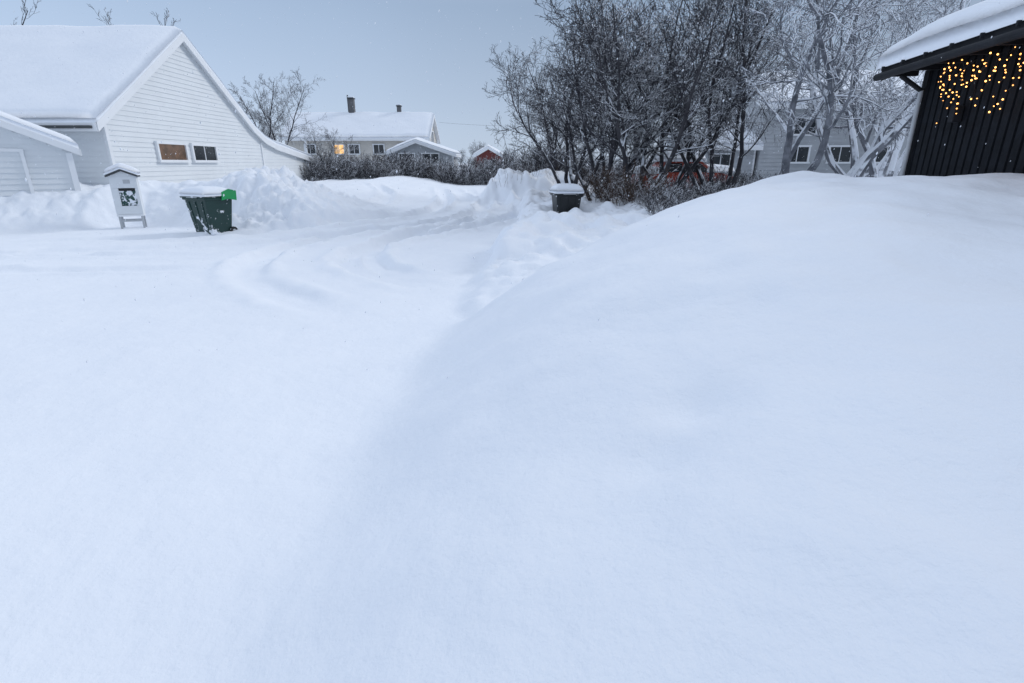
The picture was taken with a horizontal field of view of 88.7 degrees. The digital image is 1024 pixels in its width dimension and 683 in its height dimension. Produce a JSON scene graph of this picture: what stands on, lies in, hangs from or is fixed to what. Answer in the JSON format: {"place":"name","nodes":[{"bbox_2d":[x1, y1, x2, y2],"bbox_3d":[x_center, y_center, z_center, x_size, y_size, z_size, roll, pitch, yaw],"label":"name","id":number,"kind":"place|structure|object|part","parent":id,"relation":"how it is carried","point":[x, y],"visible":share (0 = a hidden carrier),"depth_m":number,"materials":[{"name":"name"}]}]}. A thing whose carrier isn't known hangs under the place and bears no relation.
{"place":"outdoors","nodes":[
{"label":"outdoors","id":0,"kind":"place"},
{"bbox_2d":[0,0,984,163],"label":"sky","id":1,"kind":"structure","parent":0,"point":[321,35],"materials":[{"name":"grey"}]},
{"bbox_2d":[0,0,1020,378],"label":"falling snow","id":2,"kind":"structure","parent":0,"point":[438,112],"depth_m":9.16,"materials":[{"name":"snow"}]},
{"bbox_2d":[0,164,1023,682],"bbox_3d":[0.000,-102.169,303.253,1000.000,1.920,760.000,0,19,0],"label":"snow ground","id":3,"kind":"structure","parent":0,"point":[768,430],"depth_m":2.53,"materials":[{"name":"snow"}]},
{"bbox_2d":[13,0,40,24],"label":"slender tree","id":4,"kind":"object","parent":3,"relation":"on","point":[23,8],"visible":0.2,"depth_m":37.30,"materials":[{"name":"grey plant"}]},
{"bbox_2d":[0,111,81,195],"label":"garden shed","id":5,"kind":"structure","parent":3,"relation":"on","point":[18,136],"depth_m":14.56,"materials":[{"name":"white paint"}]},
{"bbox_2d":[103,163,146,228],"bbox_3d":[-10.780,-4.029,14.685,0.768,1.859,0.502,-9,21,-25],"label":"mailbox stand","id":6,"kind":"object","parent":3,"relation":"on","point":[127,197],"visible":0.92,"depth_m":14.51,"materials":[{"name":"white paint"}]},
{"bbox_2d":[86,3,180,25],"bbox_3d":[-27.094,-18.418,39.240,5.590,12.028,3.180,5,19,14],"label":"slender tree","id":7,"kind":"object","parent":3,"relation":"on","point":[107,13],"visible":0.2,"depth_m":37.60,"materials":[{"name":"grey plant"}]},
{"bbox_2d":[179,186,236,234],"bbox_3d":[-7.795,-3.387,13.596,0.935,1.251,0.974,8,20,23],"label":"wheelie bin","id":8,"kind":"object","parent":3,"relation":"on","point":[209,209],"visible":0.99,"depth_m":13.32,"materials":[{"name":"plastic"}]},
{"bbox_2d":[228,69,327,145],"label":"birch tree","id":9,"kind":"object","parent":3,"relation":"on","point":[264,126],"visible":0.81,"depth_m":42.18,"materials":[{"name":"grey plant"}]},
{"bbox_2d":[300,126,359,178],"bbox_3d":[-12.261,-12.822,35.382,3.774,3.875,2.773,-3,19,-9],"label":"birch tree","id":10,"kind":"object","parent":3,"relation":"on","point":[334,151],"visible":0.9,"depth_m":35.24,"materials":[{"name":"grey plant"}]},
{"bbox_2d":[384,137,460,171],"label":"garage","id":11,"kind":"structure","parent":3,"relation":"on","point":[413,145],"depth_m":42.21,"materials":[{"name":"grey paint"}]},
{"bbox_2d":[422,154,438,163],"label":"window","id":12,"kind":"structure","parent":11,"relation":"in","point":[427,155],"depth_m":42.36,"materials":[{"name":"grey"}]},
{"bbox_2d":[299,138,653,184],"bbox_3d":[-4.654,-11.240,33.997,24.067,3.350,22.917,-7,20,-19],"label":"hedge","id":13,"kind":"object","parent":3,"relation":"on","point":[348,169],"visible":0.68,"depth_m":36.75,"materials":[{"name":"plant"}]},
{"bbox_2d":[472,144,504,170],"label":"red cabin","id":14,"kind":"object","parent":3,"relation":"on","point":[488,150],"visible":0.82,"depth_m":55.47,"materials":[{"name":"paint"}]},
{"bbox_2d":[486,161,558,186],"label":"dry grass","id":15,"kind":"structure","parent":3,"relation":"on","point":[523,173],"depth_m":24.80,"materials":[{"name":"plant"}]},
{"bbox_2d":[458,138,596,166],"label":"distant trees","id":16,"kind":"object","parent":3,"relation":"on","point":[472,150],"visible":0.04,"depth_m":105.41,"materials":[{"name":"grey plant"}]},
{"bbox_2d":[505,38,597,170],"bbox_3d":[2.132,-11.158,25.694,4.437,5.919,6.038,2,19,6],"label":"birch tree","id":17,"kind":"object","parent":3,"relation":"on","point":[546,124],"visible":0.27,"depth_m":24.98,"materials":[{"name":"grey plant"}]},
{"bbox_2d":[549,183,583,212],"bbox_3d":[1.697,-4.314,16.512,0.900,1.305,0.974,-3,19,-8],"label":"wheelie bin","id":18,"kind":"object","parent":3,"relation":"on","point":[568,197],"visible":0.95,"depth_m":16.06,"materials":[{"name":"plastic"}]},
{"bbox_2d":[482,1,681,196],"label":"birch tree","id":19,"kind":"object","parent":3,"relation":"on","point":[534,134],"visible":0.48,"depth_m":20.34,"materials":[{"name":"grey plant"}]},
{"bbox_2d":[576,167,633,202],"bbox_3d":[3.112,-5.221,17.766,1.886,1.378,1.785,-5,19,-13],"label":"garden shrub","id":20,"kind":"object","parent":3,"relation":"on","point":[591,192],"visible":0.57,"depth_m":17.58,"materials":[{"name":"plant"}]},
{"bbox_2d":[582,163,654,205],"bbox_3d":[3.469,-4.909,16.803,2.156,1.614,2.040,-2,19,-5],"label":"garden shrub","id":21,"kind":"object","parent":3,"relation":"on","point":[609,188],"visible":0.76,"depth_m":16.70,"materials":[{"name":"plant"}]},
{"bbox_2d":[516,0,722,200],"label":"birch tree","id":22,"kind":"object","parent":3,"relation":"on","point":[613,143],"visible":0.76,"depth_m":16.86,"materials":[{"name":"brown plant"}]},
{"bbox_2d":[610,160,679,205],"bbox_3d":[4.048,-4.936,16.591,2.021,1.552,1.913,2,19,5],"label":"garden shrub","id":23,"kind":"object","parent":3,"relation":"on","point":[633,184],"visible":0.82,"depth_m":16.30,"materials":[{"name":"plant"}]},
{"bbox_2d":[630,179,689,214],"bbox_3d":[4.191,-3.804,14.189,1.720,1.146,1.750,11,22,29],"label":"garden shrub","id":24,"kind":"object","parent":3,"relation":"on","point":[654,200],"visible":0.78,"depth_m":14.00,"materials":[{"name":"plant"}]},
{"bbox_2d":[637,179,685,204],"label":"garden shrub","id":25,"kind":"object","parent":3,"relation":"on","point":[662,191],"visible":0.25,"depth_m":16.50,"materials":[{"name":"plant"}]},
{"bbox_2d":[545,0,792,192],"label":"birch tree","id":26,"kind":"object","parent":3,"relation":"on","point":[647,167],"visible":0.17,"depth_m":19.77,"materials":[{"name":"grey plant"}]},
{"bbox_2d":[535,0,812,202],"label":"birch tree","id":27,"kind":"object","parent":3,"relation":"on","point":[679,139],"visible":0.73,"depth_m":16.20,"materials":[{"name":"brown plant"}]},
{"bbox_2d":[631,151,734,191],"bbox_3d":[7.590,-7.515,23.427,4.340,1.958,1.780,-3,19,-8],"label":"parked car","id":28,"kind":"object","parent":3,"relation":"on","point":[678,161],"visible":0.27,"depth_m":22.65,"materials":[{"name":"red metal"}]},
{"bbox_3d":[6.933,-7.493,22.563,0.950,0.360,0.120,-3,19,-8],"label":"window rear","id":29,"kind":"part","parent":28,"relation":"part of","materials":[{"name":"black glass"}]},
{"bbox_3d":[8.062,-7.544,22.713,1.170,0.360,0.120,-3,19,-8],"label":"window front","id":30,"kind":"part","parent":28,"relation":"part of","materials":[{"name":"black glass"}]},
{"bbox_2d":[659,190,709,207],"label":"garden shrub","id":31,"kind":"object","parent":3,"relation":"on","point":[683,197],"visible":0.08,"depth_m":14.29,"materials":[{"name":"plant"}]},
{"bbox_2d":[665,172,707,199],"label":"garden shrub","id":32,"kind":"object","parent":3,"relation":"on","point":[686,185],"visible":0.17,"depth_m":19.99,"materials":[{"name":"plant"}]},
{"bbox_2d":[560,0,823,199],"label":"birch tree","id":33,"kind":"object","parent":3,"relation":"on","point":[684,169],"visible":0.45,"depth_m":17.81,"materials":[{"name":"grey plant"}]},
{"bbox_2d":[569,0,820,196],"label":"birch tree","id":34,"kind":"object","parent":3,"relation":"on","point":[741,131],"visible":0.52,"depth_m":17.14,"materials":[{"name":"grey plant"}]},
{"bbox_2d":[663,175,726,202],"bbox_3d":[5.348,-4.357,15.234,1.885,1.070,1.830,5,19,13],"label":"garden shrub","id":35,"kind":"object","parent":3,"relation":"on","point":[693,191],"visible":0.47,"depth_m":15.00,"materials":[{"name":"plant"}]},
{"bbox_2d":[686,167,740,194],"bbox_3d":[7.482,-5.941,19.623,2.227,1.410,2.189,9,21,25],"label":"garden shrub","id":36,"kind":"object","parent":3,"relation":"on","point":[715,180],"visible":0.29,"depth_m":19.51,"materials":[{"name":"plant"}]},
{"bbox_2d":[664,120,763,181],"bbox_3d":[11.450,-10.672,30.698,3.870,4.320,5.666,0,19,0],"label":"grey annex","id":37,"kind":"object","parent":3,"relation":"on","point":[746,166],"visible":0.2,"depth_m":28.35,"materials":[{"name":"paint"}]},
{"bbox_2d":[714,155,729,165],"bbox_3d":[11.300,-9.731,28.431,1.000,0.800,0.030,0,19,0],"label":"window","id":38,"kind":"structure","parent":37,"relation":"in","point":[716,157],"depth_m":28.37,"materials":[{"name":"grey"}]},
{"bbox_2d":[683,179,746,199],"bbox_3d":[5.711,-3.822,14.245,1.876,1.195,1.908,-7,20,-20],"label":"garden shrub","id":39,"kind":"object","parent":3,"relation":"on","point":[708,188],"visible":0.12,"depth_m":14.08,"materials":[{"name":"plant"}]},
{"bbox_2d":[704,166,750,189],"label":"garden shrub","id":40,"kind":"object","parent":3,"relation":"on","point":[726,178],"visible":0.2,"depth_m":19.95,"materials":[{"name":"plant"}]},
{"bbox_2d":[713,178,753,191],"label":"garden shrub","id":41,"kind":"object","parent":3,"relation":"on","point":[731,184],"visible":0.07,"depth_m":14.79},
{"bbox_2d":[711,87,765,181],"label":"walls","id":42,"kind":"structure","parent":3,"relation":"on","point":[756,110],"depth_m":28.59,"materials":[{"name":"grey paint"}]},
{"bbox_2d":[714,70,925,104],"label":"roof snow","id":43,"kind":"structure","parent":42,"relation":"on","point":[920,78],"depth_m":28.29,"materials":[{"name":"snow"}]},
{"bbox_2d":[703,80,763,119],"bbox_3d":[12.931,-14.516,30.974,0.032,2.220,9.200,0,19,0],"label":"bargeboard","id":44,"kind":"object","parent":43,"relation":"attached to","point":[759,103],"visible":0.1,"depth_m":27.65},
{"bbox_2d":[763,104,911,108],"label":"fascia","id":45,"kind":"structure","parent":43,"relation":"attached to","point":[786,105],"depth_m":26.91,"materials":[{"name":"wood"}]},
{"bbox_2d":[725,169,775,187],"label":"garden shrub","id":46,"kind":"object","parent":3,"relation":"on","point":[742,184],"visible":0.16,"depth_m":20.15,"materials":[{"name":"plant"}]},
{"bbox_2d":[739,171,786,185],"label":"garden shrub","id":47,"kind":"object","parent":3,"relation":"on","point":[762,177],"visible":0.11,"depth_m":14.89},
{"bbox_2d":[756,109,909,179],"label":"cladding","id":48,"kind":"structure","parent":3,"relation":"on","point":[770,159],"depth_m":27.98,"materials":[{"name":"grey paint"}]},
{"bbox_2d":[791,147,808,161],"bbox_3d":[15.300,-10.046,28.113,1.150,0.750,0.030,0,19,0],"label":"window glass","id":49,"kind":"object","parent":48,"relation":"attached to","point":[802,155],"visible":0.64,"depth_m":28.11,"materials":[{"name":"glass"}]},
{"bbox_2d":[806,147,810,161],"bbox_3d":[15.920,-10.038,28.089,0.090,0.750,0.100,0,19,0],"label":"window frame","id":50,"kind":"object","parent":49,"relation":"on","point":[809,150],"visible":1,"depth_m":28.05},
{"bbox_2d":[790,162,809,163],"bbox_3d":[15.300,-9.633,28.205,1.410,0.090,0.150,0,19,0],"label":"window sill","id":51,"kind":"structure","parent":48,"relation":"attached to","point":[799,162],"depth_m":28.14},
{"bbox_2d":[794,119,815,133],"bbox_3d":[15.500,-11.371,27.661,1.150,0.750,0.030,0,19,0],"label":"window glass","id":52,"kind":"object","parent":48,"relation":"attached to","point":[802,125],"visible":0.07,"depth_m":27.65,"materials":[{"name":"glass"}]},
{"bbox_2d":[825,162,850,163],"bbox_3d":[17.600,-9.633,28.205,1.410,0.090,0.150,0,19,0],"label":"window sill","id":53,"kind":"structure","parent":48,"relation":"attached to","point":[841,162],"depth_m":28.15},
{"bbox_2d":[829,145,849,146],"bbox_3d":[17.600,-10.432,27.944,1.370,0.090,0.120,0,19,0],"label":"window frame top","id":54,"kind":"object","parent":48,"relation":"attached to","point":[839,145],"depth_m":27.89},
{"bbox_2d":[831,147,850,161],"bbox_3d":[17.600,-10.046,28.113,1.150,0.750,0.030,0,19,0],"label":"window glass","id":55,"kind":"object","parent":48,"relation":"attached to","point":[845,154],"visible":0.64,"depth_m":28.08,"materials":[{"name":"glass"}]},
{"bbox_2d":[876,148,888,161],"bbox_3d":[20.100,-10.046,28.113,1.150,0.750,0.030,0,19,0],"label":"window glass","id":56,"kind":"object","parent":48,"relation":"attached to","point":[881,155],"depth_m":28.11,"materials":[{"name":"glass"}]},
{"bbox_2d":[722,0,952,176],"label":"birch tree","id":57,"kind":"object","parent":3,"relation":"on","point":[852,126],"visible":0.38,"depth_m":17.43,"materials":[{"name":"grey plant"}]},
{"bbox_2d":[727,0,952,174],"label":"birch tree","id":58,"kind":"object","parent":3,"relation":"on","point":[828,96],"visible":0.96,"depth_m":13.37,"materials":[{"name":"grey plant"}]},
{"bbox_2d":[845,49,921,176],"bbox_3d":[12.194,-7.139,14.444,4.447,7.167,6.096,-16,24,-39],"label":"birch tree","id":59,"kind":"object","parent":3,"relation":"on","point":[861,165],"visible":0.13,"depth_m":14.98,"materials":[{"name":"grey plant"}]},
{"bbox_2d":[814,0,968,176],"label":"birch tree","id":60,"kind":"object","parent":3,"relation":"on","point":[883,165],"visible":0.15,"depth_m":24.24,"materials":[{"name":"grey plant"}]},
{"bbox_2d":[815,0,970,176],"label":"birch tree","id":61,"kind":"object","parent":3,"relation":"on","point":[894,164],"visible":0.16,"depth_m":19.69,"materials":[{"name":"grey plant"}]},
{"bbox_2d":[943,45,1023,172],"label":"walls","id":62,"kind":"structure","parent":3,"relation":"on","point":[1002,46],"depth_m":6.78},
{"bbox_2d":[904,70,931,175],"bbox_3d":[6.631,-2.932,8.767,0.070,2.900,0.130,3,19,8],"label":"corner board","id":63,"kind":"object","parent":62,"relation":"attached to","point":[926,79],"visible":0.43,"depth_m":8.45,"materials":[{"name":"wood"}]},
{"bbox_2d":[876,0,1023,69],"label":"roof snow","id":64,"kind":"structure","parent":62,"relation":"on","point":[977,19],"depth_m":6.99,"materials":[{"name":"snow"}]},
{"bbox_2d":[892,71,918,76],"bbox_3d":[6.489,-4.448,8.659,0.420,0.110,0.060,3,19,8],"label":"rafter tail","id":65,"kind":"object","parent":64,"relation":"attached to","point":[912,73],"visible":0.21,"depth_m":8.63},
{"bbox_2d":[913,63,942,70],"bbox_3d":[6.393,-4.250,8.079,0.420,0.110,0.060,3,19,8],"label":"rafter tail","id":66,"kind":"object","parent":64,"relation":"attached to","point":[935,67],"visible":0.29,"depth_m":8.05},
{"bbox_2d":[881,21,1023,72],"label":"fascia","id":67,"kind":"structure","parent":62,"relation":"attached to","point":[1012,27],"depth_m":6.94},
{"bbox_2d":[873,27,1023,80],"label":"gutter","id":68,"kind":"object","parent":67,"relation":"attached to","point":[1009,36],"visible":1,"depth_m":6.85,"materials":[{"name":"metal"}]},
{"bbox_2d":[1015,20,1021,26],"bbox_3d":[5.693,-3.576,5.880,0.040,0.060,0.030,3,19,8],"label":"gutter clip","id":69,"kind":"object","parent":68,"relation":"on","point":[1018,23],"visible":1,"depth_m":5.87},
{"bbox_2d":[936,55,969,63],"bbox_3d":[6.297,-4.053,7.499,0.420,0.110,0.060,3,19,8],"label":"rafter tail","id":70,"kind":"object","parent":62,"relation":"attached to","point":[958,59],"visible":0.36,"depth_m":7.47},
{"bbox_2d":[908,45,1023,176],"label":"cladding","id":71,"kind":"structure","parent":62,"relation":"attached to","point":[964,150],"depth_m":7.24,"materials":[{"name":"wood"}]},
{"bbox_2d":[899,74,922,91],"bbox_3d":[6.398,-4.139,8.389,0.370,0.286,0.100,3,19,8],"label":"downpipe bend","id":72,"kind":"object","parent":71,"relation":"attached to","point":[911,83],"visible":1,"depth_m":8.36,"materials":[{"name":"metal"}]},
{"bbox_2d":[899,91,923,175],"bbox_3d":[6.559,-2.952,8.750,0.070,2.250,0.068,3,19,8],"label":"downpipe","id":73,"kind":"object","parent":71,"relation":"attached to","point":[911,132],"visible":0.66,"depth_m":8.57,"materials":[{"name":"metal"}]},
{"bbox_2d":[947,105,964,122],"bbox_3d":[6.383,-3.270,7.527,0.120,0.220,0.120,3,19,8],"label":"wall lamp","id":74,"kind":"object","parent":71,"relation":"attached to","point":[953,117],"visible":0.99,"depth_m":7.49,"materials":[{"name":"metal"}]},
{"bbox_2d":[937,47,1023,122],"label":"fairy light wire","id":75,"kind":"object","parent":71,"relation":"attached to","point":[969,63],"visible":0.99,"depth_m":6.91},
{"bbox_2d":[936,52,1023,123],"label":"fairy light bulbs","id":76,"kind":"object","parent":62,"relation":"attached to","point":[976,78],"visible":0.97,"depth_m":6.97,"materials":[{"name":"glass"}]},
{"bbox_2d":[967,46,1000,54],"bbox_3d":[6.201,-3.856,6.920,0.420,0.110,0.060,3,19,8],"label":"rafter tail","id":77,"kind":"object","parent":62,"relation":"attached to","point":[994,50],"visible":0.29,"depth_m":6.89},
{"bbox_2d":[997,38,1023,45],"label":"rafter tail","id":78,"kind":"object","parent":62,"relation":"attached to","point":[1018,41],"visible":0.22,"depth_m":6.33},
{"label":"walls","id":79,"kind":"object","parent":3,"relation":"on","visible":0},
{"bbox_2d":[55,129,109,184],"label":"cladding","id":80,"kind":"structure","parent":79,"relation":"attached to","point":[91,168],"depth_m":17.68,"materials":[{"name":"white paint"}]},
{"bbox_2d":[102,124,115,165],"bbox_3d":[-13.570,-5.946,17.825,0.100,3.059,0.140,0,19,0],"label":"corner board","id":81,"kind":"object","parent":79,"relation":"attached to","point":[108,145],"depth_m":17.58,"materials":[{"name":"wood"}]},
{"bbox_2d":[0,25,313,156],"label":"roof snow","id":82,"kind":"structure","parent":79,"relation":"on","point":[25,75],"depth_m":18.94,"materials":[{"name":"snow"}]},
{"bbox_2d":[33,123,97,130],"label":"fascia","id":83,"kind":"structure","parent":82,"relation":"attached to","point":[94,127],"depth_m":16.86,"materials":[{"name":"wood"}]},
{"bbox_2d":[39,125,91,127],"bbox_3d":[-20.600,-6.890,16.796,14.200,0.090,0.110,0,19,0],"label":"gutter","id":84,"kind":"object","parent":83,"relation":"attached to","point":[67,126],"visible":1,"depth_m":16.74,"materials":[{"name":"metal"}]},
{"bbox_2d":[96,33,313,161],"bbox_3d":[-13.361,-11.340,25.506,0.032,4.950,19.200,0,19,0],"label":"bargeboard","id":85,"kind":"object","parent":82,"relation":"attached to","point":[115,108],"visible":0.9,"depth_m":20.63,"materials":[{"name":"wood"}]},
{"bbox_2d":[107,44,307,182],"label":"cladding","id":86,"kind":"structure","parent":79,"relation":"attached to","point":[229,137],"depth_m":21.68,"materials":[{"name":"white paint"}]},
{"bbox_2d":[155,144,161,159],"bbox_3d":[-13.525,-7.254,20.005,0.100,0.580,0.100,0,19,0],"label":"window frame","id":87,"kind":"object","parent":86,"relation":"attached to","point":[157,148],"visible":1,"depth_m":19.98,"materials":[{"name":"wood"}]},
{"bbox_2d":[154,141,187,144],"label":"snow","id":88,"kind":"structure","parent":86,"relation":"attached to","point":[168,142],"depth_m":20.62,"materials":[{"name":"snow"}]},
{"bbox_2d":[159,144,186,159],"bbox_3d":[-13.550,-7.552,20.880,0.030,0.580,1.750,0,19,0],"label":"window glass","id":89,"kind":"object","parent":86,"relation":"attached to","point":[166,150],"visible":1,"depth_m":20.87,"materials":[{"name":"glass"}]},
{"bbox_2d":[184,145,189,159],"bbox_3d":[-13.525,-7.850,21.756,0.100,0.580,0.100,0,19,0],"label":"window frame","id":90,"kind":"object","parent":89,"relation":"on","point":[187,152],"visible":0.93,"depth_m":21.73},
{"bbox_2d":[157,160,191,162],"bbox_3d":[-13.505,-7.230,20.990,0.150,0.100,2.030,0,19,0],"label":"window sill","id":91,"kind":"structure","parent":86,"relation":"attached to","point":[174,161],"depth_m":20.83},
{"bbox_2d":[189,143,216,146],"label":"snow","id":92,"kind":"structure","parent":86,"relation":"attached to","point":[199,144],"depth_m":22.75,"materials":[{"name":"snow"}]},
{"bbox_2d":[194,146,215,159],"bbox_3d":[-13.550,-8.293,23.058,0.030,0.580,1.750,0,19,0],"label":"window glass","id":93,"kind":"object","parent":86,"relation":"attached to","point":[200,153],"visible":0.93,"depth_m":23.04,"materials":[{"name":"glass"}]},
{"bbox_2d":[190,146,195,159],"bbox_3d":[-13.525,-7.995,22.182,0.100,0.580,0.100,0,19,0],"label":"window frame","id":94,"kind":"object","parent":93,"relation":"on","point":[192,152],"visible":1,"depth_m":22.14,"materials":[{"name":"wood"}]},
{"bbox_2d":[214,147,218,159],"bbox_3d":[-13.525,-8.591,23.933,0.100,0.580,0.100,0,19,0],"label":"window frame","id":95,"kind":"object","parent":93,"relation":"on","point":[216,153],"visible":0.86,"depth_m":23.91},
{"bbox_2d":[192,160,220,162],"bbox_3d":[-13.505,-7.971,23.167,0.150,0.100,2.030,0,19,0],"label":"window sill","id":96,"kind":"structure","parent":86,"relation":"attached to","point":[205,161],"depth_m":23.01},
{"bbox_2d":[182,42,264,142],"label":"roof","id":97,"kind":"structure","parent":86,"relation":"attached to","point":[207,73],"depth_m":24.07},
{"bbox_2d":[260,143,264,165],"bbox_3d":[-13.550,-9.448,28.686,0.060,2.700,0.120,0,19,0],"label":"trim board","id":98,"kind":"object","parent":86,"relation":"attached to","point":[262,153],"depth_m":28.39,"materials":[{"name":"wood"}]},
{"bbox_2d":[304,141,310,177],"bbox_3d":[-13.570,-11.753,34.883,0.100,3.059,0.140,0,19,0],"label":"corner board","id":99,"kind":"object","parent":79,"relation":"attached to","point":[306,149],"visible":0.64,"depth_m":34.56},
{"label":"walls","id":100,"kind":"object","parent":3,"relation":"on","visible":0},
{"bbox_2d":[285,141,403,164],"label":"cladding","id":101,"kind":"structure","parent":100,"relation":"attached to","point":[366,147],"depth_m":51.04,"materials":[{"name":"beige paint"}]},
{"bbox_2d":[307,145,314,153],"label":"window glass","id":102,"kind":"object","parent":101,"relation":"attached to","point":[312,151],"visible":0.5,"depth_m":51.15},
{"bbox_2d":[335,145,343,153],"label":"window glass","id":103,"kind":"object","parent":101,"relation":"attached to","point":[340,149],"visible":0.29,"depth_m":51.12,"materials":[{"name":"glass"}]},
{"bbox_2d":[349,145,358,153],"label":"window glass","id":104,"kind":"object","parent":101,"relation":"attached to","point":[356,151],"visible":0.86,"depth_m":51.12,"materials":[{"name":"glass"}]},
{"bbox_2d":[374,145,383,153],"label":"window glass","id":105,"kind":"object","parent":101,"relation":"attached to","point":[379,149],"visible":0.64,"depth_m":51.12,"materials":[{"name":"glass"}]},
{"bbox_2d":[278,112,439,138],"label":"roof snow","id":106,"kind":"structure","parent":100,"relation":"on","point":[405,124],"depth_m":51.53,"materials":[{"name":"snow"}]},
{"bbox_2d":[348,99,355,112],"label":"chimney","id":107,"kind":"object","parent":106,"relation":"on","point":[351,104],"visible":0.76,"depth_m":52.98,"materials":[{"name":"metal"}]},
{"bbox_2d":[279,139,429,140],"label":"fascia","id":108,"kind":"structure","parent":106,"relation":"attached to","point":[352,139],"depth_m":50.39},
{"bbox_2d":[429,115,440,143],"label":"bargeboard","id":109,"kind":"object","parent":106,"relation":"attached to","point":[437,128],"visible":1,"depth_m":53.66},
{"bbox_2d":[440,0,653,125],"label":"overhead wire","id":110,"kind":"object","parent":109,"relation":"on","point":[620,33],"visible":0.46,"depth_m":15.85,"materials":[{"name":"black rubber"}]},
{"bbox_2d":[430,127,436,143],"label":"cladding","id":111,"kind":"structure","parent":100,"relation":"attached to","point":[435,140],"depth_m":55.88,"materials":[{"name":"beige paint"}]},
{"bbox_2d":[429,119,439,142],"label":"roof","id":112,"kind":"structure","parent":111,"relation":"attached to","point":[436,132],"depth_m":56.11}
]}

